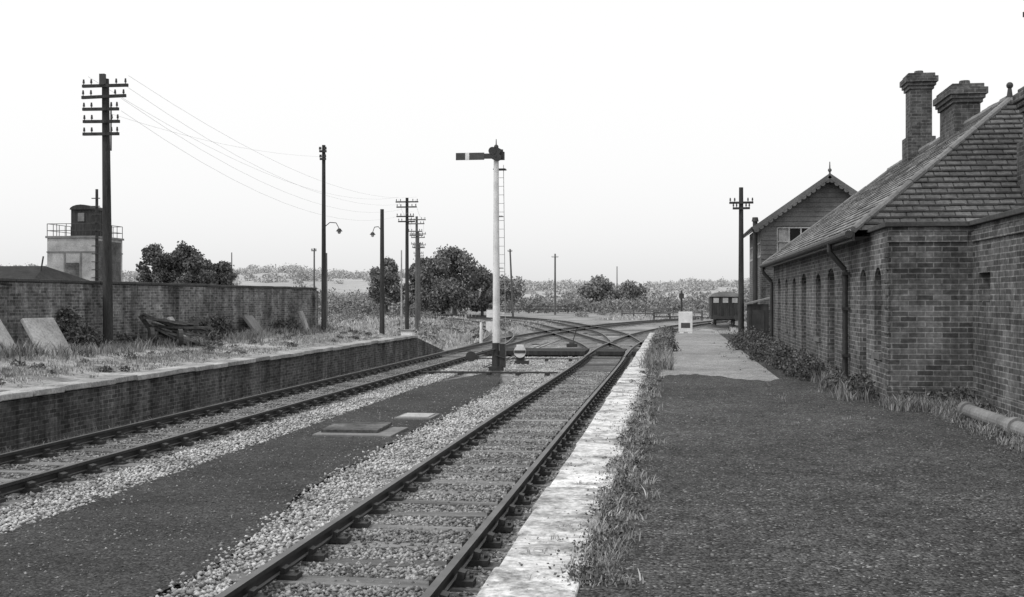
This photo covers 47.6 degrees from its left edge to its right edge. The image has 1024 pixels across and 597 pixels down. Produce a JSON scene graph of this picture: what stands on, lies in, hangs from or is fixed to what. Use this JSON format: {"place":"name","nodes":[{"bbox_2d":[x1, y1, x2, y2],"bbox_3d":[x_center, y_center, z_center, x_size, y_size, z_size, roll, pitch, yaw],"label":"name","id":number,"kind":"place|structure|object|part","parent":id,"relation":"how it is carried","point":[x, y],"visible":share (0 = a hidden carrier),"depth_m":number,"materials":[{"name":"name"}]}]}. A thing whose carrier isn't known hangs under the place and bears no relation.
{"place":"outdoors","nodes":[
{"label":"outdoors","id":0,"kind":"place"},
{"bbox_2d":[45,204,123,280],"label":"water tower","id":1,"kind":"structure","parent":0,"point":[72,255],"depth_m":68.33,"materials":[{"name":"concrete"}]},
{"bbox_2d":[78,213,83,220],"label":"cabin window","id":2,"kind":"structure","parent":1,"relation":"in","point":[80,215],"depth_m":69.13,"materials":[{"name":"glass"}]},
{"bbox_2d":[0,327,394,387],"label":"bank grass","id":3,"kind":"structure","parent":0,"point":[43,357],"depth_m":28.02,"materials":[{"name":"grey plant"}]},
{"bbox_2d":[0,373,501,596],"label":"cinder path","id":4,"kind":"structure","parent":0,"point":[164,561],"depth_m":12.57,"materials":[{"name":"grey gravel"}]},
{"bbox_2d":[312,422,407,437],"bbox_3d":[-2.635,2.318,20.377,1.380,0.164,1.349,0,0,8],"label":"manhole cover","id":5,"kind":"object","parent":4,"relation":"on","point":[361,429],"visible":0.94,"depth_m":20.05,"materials":[{"name":"concrete"}]},
{"bbox_2d":[394,413,439,419],"bbox_3d":[-1.872,2.350,22.973,0.720,0.100,0.900,0,0,8],"label":"manhole cover","id":6,"kind":"object","parent":4,"relation":"on","point":[418,416],"visible":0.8,"depth_m":22.66,"materials":[{"name":"concrete"}]},
{"bbox_2d":[0,360,521,596],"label":"dirty ballast gravel","id":7,"kind":"structure","parent":0,"point":[49,489],"depth_m":18.74,"materials":[{"name":"grey gravel"}]},
{"bbox_2d":[123,272,748,302],"bbox_3d":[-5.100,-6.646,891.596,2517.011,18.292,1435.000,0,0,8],"label":"hills","id":8,"kind":"structure","parent":0,"point":[355,284],"depth_m":523.45,"materials":[{"name":"grey plant"}]},
{"bbox_2d":[0,262,749,295],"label":"hillside trees","id":9,"kind":"object","parent":8,"relation":"on","point":[300,273],"visible":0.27,"depth_m":576.04,"materials":[{"name":"grey plant"}]},
{"bbox_2d":[267,370,620,596],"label":"track ballast gravel","id":10,"kind":"structure","parent":0,"point":[354,550],"depth_m":12.48,"materials":[{"name":"grey gravel"}]},
{"bbox_2d":[0,0,1023,285],"label":"sky","id":11,"kind":"structure","parent":0,"point":[627,131],"materials":[{"name":"white"}]},
{"bbox_2d":[307,313,746,489],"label":"railway yard ground","id":12,"kind":"structure","parent":0,"point":[589,319],"depth_m":108.69,"materials":[{"name":"grey gravel"}]},
{"bbox_2d":[0,314,532,525],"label":"railway track","id":13,"kind":"structure","parent":12,"relation":"on","point":[61,473],"depth_m":20.39,"materials":[{"name":"metal"}]},
{"bbox_2d":[0,356,581,596],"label":"ballast gravel","id":14,"kind":"structure","parent":12,"relation":"on","point":[369,473],"depth_m":15.65,"materials":[{"name":"grey gravel"}]},
{"bbox_2d":[456,139,507,370],"bbox_3d":[-0.952,-1.410,38.185,1.716,7.620,0.671,0,0,8],"label":"semaphore signal","id":15,"kind":"object","parent":14,"relation":"on","point":[496,153],"visible":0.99,"depth_m":37.94,"materials":[{"name":"white paint"}]},
{"bbox_2d":[514,344,528,363],"bbox_3d":[0.347,2.030,42.014,0.517,0.740,0.368,0,0,8],"label":"ground signal","id":16,"kind":"object","parent":14,"relation":"on","point":[519,351],"visible":0.95,"depth_m":41.86,"materials":[{"name":"white paint"}]},
{"bbox_2d":[366,256,404,315],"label":"tree","id":17,"kind":"object","parent":12,"relation":"on","point":[392,286],"visible":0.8,"depth_m":150.37,"materials":[{"name":"grey plant"}]},
{"bbox_2d":[155,314,638,596],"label":"track ballast","id":18,"kind":"structure","parent":12,"relation":"on","point":[461,564],"depth_m":12.86,"materials":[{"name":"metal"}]},
{"bbox_2d":[0,355,528,571],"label":"trackside weeds","id":19,"kind":"object","parent":18,"relation":"on","point":[96,430],"visible":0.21,"depth_m":21.79,"materials":[{"name":"grey plant"}]},
{"bbox_2d":[421,338,578,375],"bbox_3d":[1.380,2.310,50.880,4.202,0.100,30.820,0,0,8],"label":"point rodding","id":20,"kind":"object","parent":18,"relation":"on","point":[517,373],"visible":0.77,"depth_m":36.00,"materials":[{"name":"metal"}]},
{"bbox_2d":[483,348,638,355],"bbox_3d":[2.406,2.240,48.992,6.850,0.160,2.920,0,0,8],"label":"timber crossing","id":21,"kind":"object","parent":18,"relation":"on","point":[571,351],"visible":0.62,"depth_m":47.84,"materials":[{"name":"black wood"}]},
{"bbox_2d":[401,250,401,328],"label":"white post","id":22,"kind":"object","parent":12,"relation":"on","point":[401,289],"visible":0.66,"depth_m":83.83,"materials":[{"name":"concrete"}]},
{"bbox_2d":[409,216,425,329],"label":"telegraph pole","id":23,"kind":"object","parent":12,"relation":"on","point":[416,231],"visible":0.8,"depth_m":84.66,"materials":[{"name":"wood"}]},
{"bbox_2d":[411,232,425,323],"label":"telegraph pole","id":24,"kind":"object","parent":12,"relation":"on","point":[418,276],"visible":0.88,"depth_m":99.95,"materials":[{"name":"wood"}]},
{"bbox_2d":[402,256,435,310],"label":"tree","id":25,"kind":"object","parent":12,"relation":"on","point":[423,261],"visible":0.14,"depth_m":158.78,"materials":[{"name":"plant"}]},
{"bbox_2d":[413,243,425,319],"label":"telegraph pole","id":26,"kind":"object","parent":12,"relation":"on","point":[420,277],"visible":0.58,"depth_m":120.39,"materials":[{"name":"wood"}]},
{"bbox_2d":[411,255,451,314],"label":"tree","id":27,"kind":"object","parent":12,"relation":"on","point":[426,283],"visible":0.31,"depth_m":151.74,"materials":[{"name":"grey plant"}]},
{"bbox_2d":[424,244,480,315],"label":"tree","id":28,"kind":"object","parent":12,"relation":"on","point":[453,259],"visible":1,"depth_m":148.69,"materials":[{"name":"grey plant"}]},
{"bbox_2d":[472,327,479,338],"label":"point lever","id":29,"kind":"object","parent":12,"relation":"on","point":[477,336],"visible":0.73,"depth_m":68.76,"materials":[{"name":"metal"}]},
{"bbox_2d":[464,263,492,314],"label":"tree","id":30,"kind":"object","parent":12,"relation":"on","point":[482,282],"visible":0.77,"depth_m":153.23,"materials":[{"name":"grey plant"}]},
{"bbox_2d":[479,322,482,342],"bbox_3d":[-1.568,1.900,58.768,0.183,1.400,0.183,0,0,8],"label":"white post","id":31,"kind":"object","parent":12,"relation":"on","point":[481,338],"visible":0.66,"depth_m":58.70,"materials":[{"name":"paint"}]},
{"bbox_2d":[485,320,492,332],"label":"relay cabinet","id":32,"kind":"object","parent":12,"relation":"on","point":[489,325],"visible":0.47,"depth_m":80.71,"materials":[{"name":"white metal"}]},
{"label":"door","id":33,"kind":"part","parent":32,"relation":"part of","materials":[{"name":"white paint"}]},
{"bbox_2d":[486,309,492,317],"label":"relay cabinet","id":34,"kind":"object","parent":12,"relation":"on","point":[489,312],"visible":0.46,"depth_m":141.38,"materials":[{"name":"white metal"}]},
{"bbox_2d":[367,313,643,344],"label":"railway track","id":35,"kind":"structure","parent":12,"relation":"on","point":[603,332],"depth_m":93.60,"materials":[{"name":"metal"}]},
{"bbox_2d":[508,249,513,316],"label":"telegraph pole","id":36,"kind":"object","parent":12,"relation":"on","point":[512,304],"visible":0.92,"depth_m":149.92,"materials":[{"name":"wood"}]},
{"bbox_2d":[318,305,746,349],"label":"rough grass","id":37,"kind":"structure","parent":12,"relation":"on","point":[371,322],"depth_m":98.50,"materials":[{"name":"grey plant"}]},
{"bbox_2d":[554,254,555,314],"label":"telegraph pole","id":38,"kind":"object","parent":12,"relation":"on","point":[554,284],"visible":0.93,"depth_m":173.63,"materials":[{"name":"wood"}]},
{"bbox_2d":[567,328,576,346],"bbox_3d":[2.962,1.946,57.133,0.523,1.007,0.400,0,0,8],"label":"point lever","id":39,"kind":"object","parent":12,"relation":"on","point":[571,344],"visible":0.92,"depth_m":57.02,"materials":[{"name":"metal"}]},
{"bbox_2d":[447,317,712,353],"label":"railway track","id":40,"kind":"structure","parent":12,"relation":"on","point":[538,337],"depth_m":76.97,"materials":[{"name":"metal"}]},
{"bbox_2d":[621,308,668,316],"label":"post and rail fence","id":41,"kind":"object","parent":12,"relation":"on","point":[645,313],"visible":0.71,"depth_m":150.95,"materials":[{"name":"grey wood"}]},
{"bbox_2d":[583,319,745,358],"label":"railway track","id":42,"kind":"structure","parent":12,"relation":"on","point":[624,340],"depth_m":68.58,"materials":[{"name":"metal"}]},
{"bbox_2d":[653,311,702,320],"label":"post and rail fence","id":43,"kind":"object","parent":12,"relation":"on","point":[670,316],"visible":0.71,"depth_m":126.70,"materials":[{"name":"grey wood"}]},
{"bbox_2d":[679,290,692,332],"bbox_3d":[8.586,1.000,57.365,0.900,2.800,0.600,0,0,8],"label":"signal lamp post","id":44,"kind":"object","parent":12,"relation":"on","point":[685,321],"visible":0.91,"depth_m":57.17,"materials":[{"name":"white metal"}]},
{"bbox_2d":[360,307,746,333],"bbox_3d":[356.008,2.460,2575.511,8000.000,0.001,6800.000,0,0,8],"label":"ground","id":45,"kind":"structure","parent":0,"point":[468,311],"depth_m":203.93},
{"bbox_2d":[0,256,89,280],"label":"goods shed","id":46,"kind":"structure","parent":45,"relation":"on","point":[38,272],"depth_m":58.02,"materials":[{"name":"concrete"}]},
{"bbox_2d":[91,189,99,280],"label":"ladder post","id":47,"kind":"object","parent":45,"relation":"on","point":[97,245],"visible":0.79,"depth_m":65.77,"materials":[{"name":"metal"}]},
{"bbox_2d":[134,242,179,282],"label":"tree","id":48,"kind":"object","parent":45,"relation":"on","point":[156,258],"visible":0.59,"depth_m":119.52,"materials":[{"name":"grey plant"}]},
{"bbox_2d":[162,240,206,282],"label":"tree","id":49,"kind":"object","parent":45,"relation":"on","point":[182,253],"visible":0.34,"depth_m":121.16,"materials":[{"name":"grey plant"}]},
{"bbox_2d":[172,252,218,284],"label":"tree","id":50,"kind":"object","parent":45,"relation":"on","point":[199,267],"visible":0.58,"depth_m":118.80,"materials":[{"name":"grey plant"}]},
{"bbox_2d":[0,330,443,453],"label":"station platform","id":51,"kind":"structure","parent":45,"relation":"on","point":[53,408],"depth_m":23.80,"materials":[{"name":"concrete"}]},
{"bbox_2d":[0,320,15,355],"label":"slab","id":52,"kind":"object","parent":51,"relation":"on","point":[5,336],"depth_m":25.34,"materials":[{"name":"concrete"}]},
{"bbox_2d":[20,318,71,355],"bbox_3d":[-10.428,0.900,26.073,0.729,0.920,0.900,0,0,25],"label":"slab","id":53,"kind":"object","parent":51,"relation":"on","point":[45,330],"depth_m":26.03,"materials":[{"name":"concrete"}]},
{"bbox_2d":[81,74,128,343],"bbox_3d":[-10.470,-2.139,29.982,1.258,7.282,0.331,0,0,8],"label":"telegraph pole","id":54,"kind":"object","parent":51,"relation":"on","point":[106,121],"visible":0.95,"depth_m":29.92,"materials":[{"name":"black wood"}]},
{"bbox_2d":[89,75,423,225],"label":"telegraph wires","id":55,"kind":"object","parent":54,"relation":"attached to","point":[236,155],"visible":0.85,"depth_m":37.29,"materials":[{"name":"grey metal"}]},
{"bbox_2d":[0,281,315,343],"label":"brickwork","id":56,"kind":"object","parent":51,"relation":"on","point":[132,303],"visible":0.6,"depth_m":32.54,"materials":[{"name":"brick"}]},
{"bbox_2d":[0,278,316,289],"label":"coping","id":57,"kind":"object","parent":56,"relation":"on","point":[113,282],"visible":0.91,"depth_m":32.38,"materials":[{"name":"grey concrete"}]},
{"bbox_2d":[0,285,317,328],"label":"piers","id":58,"kind":"structure","parent":51,"relation":"on","point":[179,304],"depth_m":34.60,"materials":[{"name":"brick"}]},
{"bbox_2d":[0,322,339,360],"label":"long grass by wall","id":59,"kind":"structure","parent":51,"relation":"on","point":[28,348],"depth_m":29.34,"materials":[{"name":"plant"}]},
{"bbox_2d":[138,313,211,346],"bbox_3d":[-9.118,0.943,31.495,1.874,1.118,1.705,0,0,8],"label":"timber pile","id":60,"kind":"object","parent":51,"relation":"on","point":[177,329],"visible":0.84,"depth_m":31.40,"materials":[{"name":"wood"}]},
{"bbox_2d":[55,306,301,347],"bbox_3d":[-9.936,0.766,32.233,1.973,1.175,22.440,0,0,8],"label":"bramble bush","id":61,"kind":"object","parent":51,"relation":"on","point":[71,329],"visible":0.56,"depth_m":29.01,"materials":[{"name":"grey plant"}]},
{"bbox_2d":[242,315,265,334],"bbox_3d":[-8.692,0.975,39.361,0.638,0.800,1.300,0,0,-1],"label":"slab","id":62,"kind":"object","parent":51,"relation":"on","point":[251,321],"depth_m":39.11,"materials":[{"name":"concrete"}]},
{"bbox_2d":[298,311,308,332],"bbox_3d":[-7.793,0.950,43.678,0.423,0.960,0.800,0,0,-4],"label":"slab","id":63,"kind":"object","parent":51,"relation":"on","point":[303,319],"depth_m":43.29,"materials":[{"name":"concrete"}]},
{"bbox_2d":[319,145,341,331],"bbox_3d":[-7.017,-2.225,44.966,0.906,7.450,0.288,0,0,8],"label":"telegraph pole","id":64,"kind":"object","parent":51,"relation":"on","point":[323,278],"visible":0.98,"depth_m":44.95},
{"bbox_2d":[370,209,384,334],"bbox_3d":[-5.815,-0.725,50.068,0.660,6.250,0.251,0,0,8],"label":"lamp post","id":65,"kind":"object","parent":51,"relation":"on","point":[382,312],"visible":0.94,"depth_m":49.96,"materials":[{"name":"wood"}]},
{"bbox_2d":[396,198,417,328],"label":"telegraph pole","id":66,"kind":"object","parent":51,"relation":"on","point":[407,216],"visible":0.95,"depth_m":67.89,"materials":[{"name":"black wood"}]},
{"bbox_2d":[400,329,415,334],"bbox_3d":[-4.334,1.795,48.248,0.580,1.010,0.480,0,0,8],"label":"relay cabinet","id":67,"kind":"object","parent":51,"relation":"on","point":[407,331],"visible":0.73,"depth_m":48.05,"materials":[{"name":"white metal"}]},
{"bbox_2d":[213,260,237,284],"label":"tree","id":68,"kind":"object","parent":45,"relation":"on","point":[224,274],"visible":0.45,"depth_m":121.55,"materials":[{"name":"grey plant"}]},
{"bbox_2d":[311,248,316,286],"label":"telegraph pole","id":69,"kind":"object","parent":45,"relation":"on","point":[314,250],"visible":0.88,"depth_m":89.90,"materials":[{"name":"wood"}]},
{"bbox_2d":[326,253,327,324],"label":"telegraph pole","id":70,"kind":"object","parent":45,"relation":"on","point":[326,293],"visible":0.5,"depth_m":86.65,"materials":[{"name":"black wood"}]},
{"bbox_2d":[487,274,525,308],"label":"tree","id":71,"kind":"object","parent":45,"relation":"on","point":[505,283],"visible":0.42,"depth_m":251.16,"materials":[{"name":"grey plant"}]},
{"bbox_2d":[293,282,749,305],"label":"distant trees","id":72,"kind":"object","parent":45,"relation":"on","point":[701,295],"visible":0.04,"depth_m":321.55,"materials":[{"name":"plant"}]},
{"bbox_2d":[318,292,749,314],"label":"hedgerow","id":73,"kind":"object","parent":45,"relation":"on","point":[578,305],"visible":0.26,"depth_m":197.44,"materials":[{"name":"plant"}]},
{"bbox_2d":[500,305,567,312],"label":"post and rail fence","id":74,"kind":"object","parent":45,"relation":"on","point":[538,309],"visible":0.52,"depth_m":191.12,"materials":[{"name":"grey wood"}]},
{"bbox_2d":[576,274,616,304],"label":"tree","id":75,"kind":"object","parent":45,"relation":"on","point":[599,285],"visible":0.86,"depth_m":238.74,"materials":[{"name":"grey plant"}]},
{"bbox_2d":[609,279,649,307],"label":"tree","id":76,"kind":"object","parent":45,"relation":"on","point":[628,290],"visible":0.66,"depth_m":241.69,"materials":[{"name":"grey plant"}]},
{"bbox_2d":[703,320,746,329],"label":"railway track","id":77,"kind":"structure","parent":45,"relation":"on","point":[723,325],"depth_m":98.15,"materials":[{"name":"metal"}]},
{"bbox_2d":[708,292,737,324],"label":"brake van","id":78,"kind":"object","parent":77,"relation":"on","point":[723,305],"visible":0.94,"depth_m":94.98,"materials":[{"name":"wood"}]},
{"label":"windows","id":79,"kind":"part","parent":78,"relation":"part of","materials":[{"name":"glass"}]},
{"bbox_2d":[476,333,1023,596],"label":"station platform","id":80,"kind":"structure","parent":45,"relation":"on","point":[699,354],"depth_m":8.53,"materials":[{"name":"concrete"}]},
{"bbox_2d":[526,325,680,587],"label":"platform edge weeds","id":81,"kind":"object","parent":80,"relation":"on","point":[586,568],"visible":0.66,"depth_m":8.51,"materials":[{"name":"grey plant"}]},
{"bbox_2d":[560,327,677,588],"bbox_3d":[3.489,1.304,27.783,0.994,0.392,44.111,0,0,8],"label":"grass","id":82,"kind":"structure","parent":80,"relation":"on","point":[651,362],"depth_m":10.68,"materials":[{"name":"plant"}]},
{"bbox_2d":[729,187,752,334],"bbox_3d":[8.144,-1.135,41.242,0.840,5.630,0.281,0,0,8],"label":"telegraph pole","id":83,"kind":"object","parent":80,"relation":"on","point":[741,202],"visible":0.97,"depth_m":41.20,"materials":[{"name":"wood"}]},
{"bbox_2d":[487,356,1023,596],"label":"platform grit","id":84,"kind":"object","parent":80,"relation":"on","point":[671,565],"visible":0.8,"depth_m":8.79,"materials":[{"name":"gravel"}]},
{"bbox_2d":[744,297,769,338],"bbox_3d":[8.614,0.725,40.704,0.880,1.550,1.200,0,0,8],"label":"lamp hut","id":85,"kind":"object","parent":80,"relation":"on","point":[758,316],"visible":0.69,"depth_m":40.19,"materials":[{"name":"concrete"}]},
{"bbox_2d":[752,310,763,338],"bbox_3d":[8.535,0.900,40.205,0.400,1.000,0.050,0,0,8],"label":"door","id":86,"kind":"structure","parent":85,"relation":"in","point":[757,315],"depth_m":40.18,"materials":[{"name":"wood"}]},
{"bbox_2d":[744,162,857,338],"bbox_3d":[11.792,-1.585,44.923,5.479,6.570,7.410,0,0,8],"label":"signal box","id":87,"kind":"object","parent":80,"relation":"on","point":[773,233],"visible":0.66,"depth_m":41.80,"materials":[{"name":"wood"}]},
{"bbox_2d":[750,227,808,261],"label":"window frames","id":88,"kind":"structure","parent":87,"relation":"in","point":[759,232],"depth_m":42.52,"materials":[{"name":"wood"}]},
{"bbox_2d":[778,228,807,250],"bbox_3d":[10.091,-2.050,44.263,3.059,1.000,7.451,0,0,-24],"label":"window glass","id":89,"kind":"structure","parent":87,"relation":"in","point":[794,232],"depth_m":41.87,"materials":[{"name":"black glass"}]},
{"bbox_2d":[661,342,1023,491],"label":"wall foot grass","id":90,"kind":"structure","parent":80,"relation":"on","point":[898,403],"depth_m":15.31,"materials":[{"name":"plant"}]},
{"bbox_2d":[725,326,995,410],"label":"weeds by wall","id":91,"kind":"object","parent":80,"relation":"on","point":[773,351],"visible":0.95,"depth_m":21.85,"materials":[{"name":"grey plant"}]},
{"bbox_2d":[774,214,1023,403],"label":"brick walls","id":92,"kind":"structure","parent":80,"relation":"on","point":[956,314],"depth_m":16.18,"materials":[{"name":"grey brick"}]},
{"bbox_2d":[759,230,854,379],"bbox_3d":[6.468,0.209,26.348,0.400,2.501,17.570,0,0,8],"label":"gutter and downpipes","id":93,"kind":"object","parent":92,"relation":"attached to","point":[839,239],"visible":0.94,"depth_m":19.79,"materials":[{"name":"metal"}]},
{"bbox_2d":[773,237,868,266],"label":"soffit","id":94,"kind":"structure","parent":92,"relation":"attached to","point":[858,238],"depth_m":20.98,"materials":[{"name":"black wood"}]},
{"bbox_2d":[783,328,881,380],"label":"window frames","id":95,"kind":"structure","parent":92,"relation":"in","point":[875,355],"depth_m":18.41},
{"bbox_2d":[769,115,985,260],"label":"roof slope","id":96,"kind":"structure","parent":92,"relation":"on","point":[865,201],"depth_m":24.21,"materials":[{"name":"stone"}]},
{"bbox_2d":[768,113,987,260],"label":"slate courses","id":97,"kind":"object","parent":96,"relation":"on","point":[906,173],"visible":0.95,"depth_m":24.16,"materials":[{"name":"grey stone"}]},
{"bbox_2d":[763,96,1012,262],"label":"ridge tiles","id":98,"kind":"object","parent":96,"relation":"attached to","point":[993,110],"visible":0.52,"depth_m":19.52,"materials":[{"name":"concrete"}]},
{"bbox_2d":[1006,82,1012,97],"bbox_3d":[8.714,-3.635,20.318,0.120,0.310,0.120,0,0,8],"label":"finial","id":99,"kind":"object","parent":98,"relation":"on","point":[1009,85],"visible":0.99,"depth_m":20.28,"materials":[{"name":"stone"}]},
{"bbox_2d":[900,72,938,164],"bbox_3d":[9.752,-3.875,27.827,0.740,2.950,0.820,0,0,8],"label":"chimney stack","id":100,"kind":"object","parent":96,"relation":"on","point":[917,88],"visible":0.71,"depth_m":27.53,"materials":[{"name":"brick"}]},
{"bbox_2d":[855,102,1023,236],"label":"roof hip","id":101,"kind":"object","parent":96,"relation":"on","point":[862,230],"visible":0.33,"depth_m":18.38,"materials":[{"name":"grey stone"}]},
{"bbox_2d":[864,103,1023,224],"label":"slate edges","id":102,"kind":"object","parent":101,"relation":"on","point":[973,198],"visible":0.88,"depth_m":18.41,"materials":[{"name":"grey stone"}]},
{"bbox_2d":[1013,86,1023,195],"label":"chimney stack","id":103,"kind":"object","parent":101,"relation":"on","point":[1018,99],"visible":0.73,"depth_m":18.14,"materials":[{"name":"brick"}]},
{"bbox_2d":[933,83,987,141],"bbox_3d":[9.204,-3.350,23.864,0.740,1.900,1.540,0,0,8],"label":"chimney stack","id":104,"kind":"object","parent":96,"relation":"on","point":[956,105],"visible":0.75,"depth_m":23.24,"materials":[{"name":"brick"}]},
{"bbox_2d":[959,80,969,82],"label":"chimney pots","id":105,"kind":"object","parent":104,"relation":"on","point":[964,81],"visible":0.26,"depth_m":23.38,"materials":[{"name":"ceramic"}]},
{"bbox_2d":[867,207,1023,232],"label":"gutter","id":106,"kind":"object","parent":92,"relation":"on","point":[1001,215],"visible":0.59,"depth_m":16.06,"materials":[{"name":"grey metal"}]},
{"bbox_2d":[884,220,1023,418],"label":"plinth and string course","id":107,"kind":"structure","parent":80,"relation":"on","point":[1005,406],"depth_m":16.09,"materials":[{"name":"brick"}]},
{"bbox_2d":[916,407,1023,460],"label":"ground cover weeds","id":108,"kind":"object","parent":80,"relation":"on","point":[961,419],"visible":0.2,"depth_m":13.17,"materials":[{"name":"grey plant"}]},
{"bbox_2d":[957,401,1023,437],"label":"drain pipe","id":109,"kind":"object","parent":80,"relation":"on","point":[975,412],"visible":0.82,"depth_m":13.16,"materials":[{"name":"ceramic"}]}
]}

